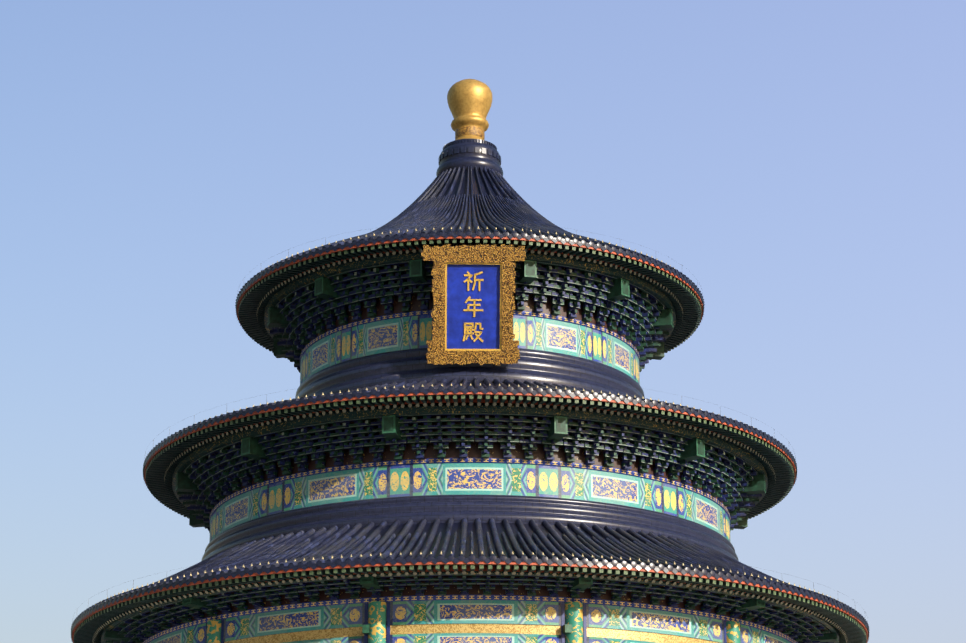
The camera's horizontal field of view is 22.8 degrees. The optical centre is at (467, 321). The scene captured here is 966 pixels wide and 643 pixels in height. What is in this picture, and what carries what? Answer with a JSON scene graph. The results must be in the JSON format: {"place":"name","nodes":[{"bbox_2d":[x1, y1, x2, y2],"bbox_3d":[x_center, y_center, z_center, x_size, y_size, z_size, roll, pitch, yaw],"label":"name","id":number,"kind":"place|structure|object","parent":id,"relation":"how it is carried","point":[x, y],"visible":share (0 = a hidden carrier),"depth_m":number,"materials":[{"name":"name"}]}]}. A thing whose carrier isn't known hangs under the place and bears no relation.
{"place":"outdoors","nodes":[
{"label":"outdoors","id":0,"kind":"place"},
{"bbox_2d":[0,0,965,642],"label":"sky","id":1,"kind":"structure","parent":0,"point":[803,161],"materials":[{"name":"blue"}]},
{"label":"ground","id":2,"kind":"structure","parent":0,"visible":0},
{"bbox_3d":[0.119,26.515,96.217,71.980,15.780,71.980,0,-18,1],"label":"marble terrace","id":3,"kind":"object","parent":2,"relation":"on","visible":0},
{"bbox_2d":[207,601,740,642],"bbox_3d":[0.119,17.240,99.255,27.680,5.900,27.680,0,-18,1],"label":"columns","id":4,"kind":"structure","parent":3,"relation":"on","point":[573,624],"depth_m":87.15,"materials":[{"name":"green paint"}]},
{"bbox_2d":[143,595,797,642],"bbox_3d":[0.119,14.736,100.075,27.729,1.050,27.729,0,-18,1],"label":"band","id":5,"kind":"object","parent":4,"relation":"attached to","point":[471,609],"visible":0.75,"depth_m":88.03,"materials":[{"name":"paint"}]},
{"bbox_2d":[72,558,867,642],"bbox_3d":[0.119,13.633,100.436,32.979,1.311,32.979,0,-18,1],"label":"eave","id":6,"kind":"object","parent":5,"relation":"on","point":[777,609],"visible":1,"depth_m":88.21,"materials":[{"name":"wood"}]},
{"bbox_2d":[71,518,868,640],"bbox_3d":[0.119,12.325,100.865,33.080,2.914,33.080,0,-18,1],"label":"roof","id":7,"kind":"structure","parent":6,"relation":"on","point":[506,539],"depth_m":88.69,"materials":[{"name":"tile"}]},
{"bbox_2d":[72,544,867,623],"bbox_3d":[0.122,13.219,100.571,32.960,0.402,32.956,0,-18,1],"label":"wire","id":8,"kind":"object","parent":7,"relation":"attached to","point":[451,544],"visible":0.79,"depth_m":86.15,"materials":[{"name":"grey metal"}]},
{"bbox_2d":[201,495,738,560],"bbox_3d":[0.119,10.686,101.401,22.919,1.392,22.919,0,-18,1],"label":"ring","id":9,"kind":"object","parent":7,"relation":"on","point":[469,508],"visible":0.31,"depth_m":91.68,"materials":[{"name":"tile"}]},
{"bbox_2d":[209,458,730,541],"bbox_3d":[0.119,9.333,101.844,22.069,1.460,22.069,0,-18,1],"label":"band","id":10,"kind":"object","parent":9,"relation":"on","point":[463,476],"visible":0.42,"depth_m":92.49,"materials":[{"name":"paint"}]},
{"bbox_2d":[144,388,795,532],"bbox_3d":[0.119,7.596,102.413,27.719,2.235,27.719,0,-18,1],"label":"eave","id":11,"kind":"object","parent":10,"relation":"on","point":[194,477],"visible":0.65,"depth_m":92.75,"materials":[{"name":"wood"}]},
{"bbox_2d":[143,378,796,494],"bbox_3d":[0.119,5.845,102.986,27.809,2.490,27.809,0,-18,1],"label":"roof","id":12,"kind":"structure","parent":11,"relation":"on","point":[443,384],"depth_m":91.92,"materials":[{"name":"tile"}]},
{"bbox_2d":[295,348,644,398],"bbox_3d":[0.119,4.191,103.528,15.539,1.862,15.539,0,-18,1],"label":"ring","id":13,"kind":"object","parent":12,"relation":"on","point":[539,366],"visible":0.38,"depth_m":97.23,"materials":[{"name":"tile"}]},
{"bbox_2d":[300,310,639,406],"bbox_3d":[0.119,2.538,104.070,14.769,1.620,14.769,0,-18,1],"label":"band","id":14,"kind":"object","parent":13,"relation":"on","point":[413,330],"visible":0.38,"depth_m":98.40,"materials":[{"name":"paint"}]},
{"bbox_2d":[236,233,702,406],"bbox_3d":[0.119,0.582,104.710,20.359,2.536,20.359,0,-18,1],"label":"eave","id":15,"kind":"object","parent":14,"relation":"on","point":[278,316],"visible":0.56,"depth_m":98.68,"materials":[{"name":"wood"}]},
{"bbox_2d":[235,166,704,328],"bbox_3d":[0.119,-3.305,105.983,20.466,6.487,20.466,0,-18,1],"label":"roof","id":16,"kind":"structure","parent":15,"relation":"on","point":[468,202],"depth_m":101.02,"materials":[{"name":"tile"}]},
{"bbox_2d":[436,79,502,175],"bbox_3d":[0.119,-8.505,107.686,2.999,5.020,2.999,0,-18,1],"label":"finial","id":17,"kind":"object","parent":16,"relation":"on","point":[469,101],"visible":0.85,"depth_m":107.05,"materials":[{"name":"gold metal"}]},
{"bbox_2d":[239,222,702,293],"bbox_3d":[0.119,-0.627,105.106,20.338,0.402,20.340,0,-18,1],"label":"wire","id":18,"kind":"object","parent":16,"relation":"attached to","point":[417,223],"visible":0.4,"depth_m":97.18,"materials":[{"name":"grey metal"}]},
{"bbox_2d":[421,244,525,364],"bbox_3d":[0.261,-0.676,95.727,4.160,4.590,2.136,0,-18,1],"label":"plaque","id":19,"kind":"object","parent":15,"relation":"attached to","point":[473,290],"visible":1,"depth_m":95.70,"materials":[{"name":"gold metal"}]},
{"bbox_2d":[144,376,795,460],"bbox_3d":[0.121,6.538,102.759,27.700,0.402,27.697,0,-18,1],"label":"wire","id":20,"kind":"object","parent":11,"relation":"on","point":[503,376],"visible":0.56,"depth_m":92.44,"materials":[{"name":"grey metal"}]},
{"bbox_2d":[283,633,657,642],"bbox_3d":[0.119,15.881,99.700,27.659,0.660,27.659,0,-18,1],"label":"beam","id":21,"kind":"structure","parent":4,"relation":"on","point":[470,638],"depth_m":86.76,"materials":[{"name":"paint"}]},
{"bbox_2d":[224,624,720,642],"bbox_3d":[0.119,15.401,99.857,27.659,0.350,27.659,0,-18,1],"label":"beam","id":22,"kind":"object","parent":4,"relation":"attached to","point":[470,628],"visible":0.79,"depth_m":87.50,"materials":[{"name":"gold paint"}]}
]}

